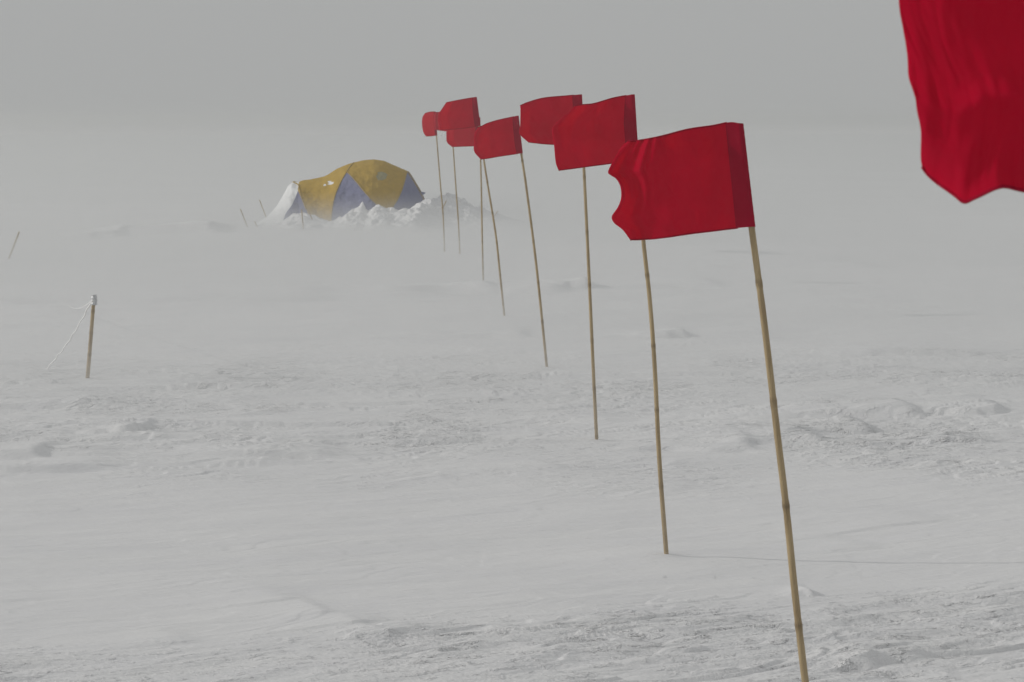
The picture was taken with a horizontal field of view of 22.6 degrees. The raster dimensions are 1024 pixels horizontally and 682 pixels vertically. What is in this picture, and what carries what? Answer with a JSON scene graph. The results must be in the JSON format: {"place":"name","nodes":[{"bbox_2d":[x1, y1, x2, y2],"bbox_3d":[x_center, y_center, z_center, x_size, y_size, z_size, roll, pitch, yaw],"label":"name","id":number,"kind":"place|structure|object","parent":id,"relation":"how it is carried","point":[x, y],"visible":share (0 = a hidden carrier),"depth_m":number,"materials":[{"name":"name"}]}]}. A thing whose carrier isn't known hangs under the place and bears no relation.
{"place":"outdoors","nodes":[
{"label":"outdoors","id":0,"kind":"place"},
{"bbox_2d":[0,0,918,119],"label":"sky","id":1,"kind":"structure","parent":0,"point":[60,59],"materials":[{"name":"grey"}]},
{"bbox_2d":[0,120,1023,681],"bbox_3d":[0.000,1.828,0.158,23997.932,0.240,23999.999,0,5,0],"label":"snow ground","id":2,"kind":"structure","parent":0,"point":[276,456],"depth_m":15.95,"materials":[{"name":"white snow"}]},
{"bbox_2d":[8,231,19,258],"bbox_3d":[-6.788,-1.202,34.696,0.250,0.565,0.029,0,5,0],"label":"bamboo stake","id":3,"kind":"object","parent":2,"relation":"on","point":[13,246],"visible":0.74,"depth_m":34.68,"materials":[{"name":"beige wood"}]},
{"bbox_2d":[85,294,96,377],"bbox_3d":[-3.081,0.067,18.703,0.119,0.818,0.050,0,5,0],"label":"bamboo stake","id":4,"kind":"object","parent":2,"relation":"on","point":[93,303],"visible":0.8,"depth_m":18.68,"materials":[{"name":"wood"}]},
{"bbox_2d":[46,302,91,368],"bbox_3d":[-3.289,-0.037,18.950,0.018,0.593,0.695,-4,7,-42],"label":"guy cord","id":5,"kind":"object","parent":4,"relation":"attached to","point":[55,359],"visible":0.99,"depth_m":18.92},
{"bbox_2d":[252,159,424,224],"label":"dome tent","id":6,"kind":"object","parent":2,"relation":"on","point":[342,191],"visible":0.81,"depth_m":45.20,"materials":[{"name":"yellow fabric"}]},
{"bbox_2d":[332,173,375,220],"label":"door panel","id":7,"kind":"structure","parent":6,"relation":"in","point":[349,195],"depth_m":45.00,"materials":[{"name":"blue fabric"}]},
{"bbox_2d":[203,192,529,232],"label":"snow bank","id":8,"kind":"structure","parent":2,"relation":"on","point":[425,215],"depth_m":44.03,"materials":[{"name":"white snow"}]},
{"bbox_2d":[422,111,444,251],"bbox_3d":[-1.127,-2.104,36.043,0.129,2.249,0.455,4,6,40],"label":"marker flag","id":9,"kind":"object","parent":2,"relation":"on","point":[428,127],"visible":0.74,"depth_m":36.03,"materials":[{"name":"red fabric"}]},
{"bbox_2d":[434,112,460,253],"bbox_3d":[-0.912,-2.069,35.582,0.451,2.258,0.097,3,6,34],"label":"marker flag","id":10,"kind":"object","parent":2,"relation":"on","point":[436,123],"visible":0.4,"depth_m":35.54,"materials":[{"name":"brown wood"}]},
{"bbox_2d":[446,117,483,279],"bbox_3d":[-0.540,-1.510,29.707,0.448,2.160,0.057,-1,5,-9],"label":"marker flag","id":11,"kind":"object","parent":2,"relation":"on","point":[464,137],"visible":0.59,"depth_m":29.65,"materials":[{"name":"red fabric"}]},
{"bbox_2d":[438,97,504,315],"bbox_3d":[-0.371,-1.159,24.544,0.673,2.351,0.063,-1,5,-6],"label":"marker flag","id":12,"kind":"object","parent":2,"relation":"on","point":[460,114],"visible":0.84,"depth_m":24.47,"materials":[{"name":"red fabric"}]},
{"bbox_2d":[474,116,547,366],"bbox_3d":[0.005,-0.629,19.503,0.598,2.166,0.067,-1,5,-8],"label":"marker flag","id":13,"kind":"object","parent":2,"relation":"on","point":[497,138],"visible":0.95,"depth_m":19.44,"materials":[{"name":"red fabric"}]},
{"bbox_2d":[519,94,597,439],"bbox_3d":[0.284,-0.303,15.056,0.485,2.284,0.050,0,5,0],"label":"marker flag","id":14,"kind":"object","parent":2,"relation":"on","point":[540,118],"visible":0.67,"depth_m":14.98,"materials":[{"name":"red fabric"}]},
{"bbox_2d":[552,94,668,553],"bbox_3d":[0.437,0.061,11.072,0.533,2.246,0.044,0,5,-5],"label":"marker flag","id":15,"kind":"object","parent":2,"relation":"on","point":[603,132],"visible":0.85,"depth_m":11.00,"materials":[{"name":"red fabric"}]},
{"bbox_2d":[608,122,808,681],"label":"marker flag","id":16,"kind":"object","parent":2,"relation":"on","point":[694,180],"visible":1,"depth_m":6.79,"materials":[{"name":"red fabric"}]},
{"bbox_2d":[899,0,1023,203],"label":"marker flag","id":17,"kind":"object","parent":2,"relation":"on","point":[965,58],"visible":1,"depth_m":2.98,"materials":[{"name":"red fabric"}]}
]}

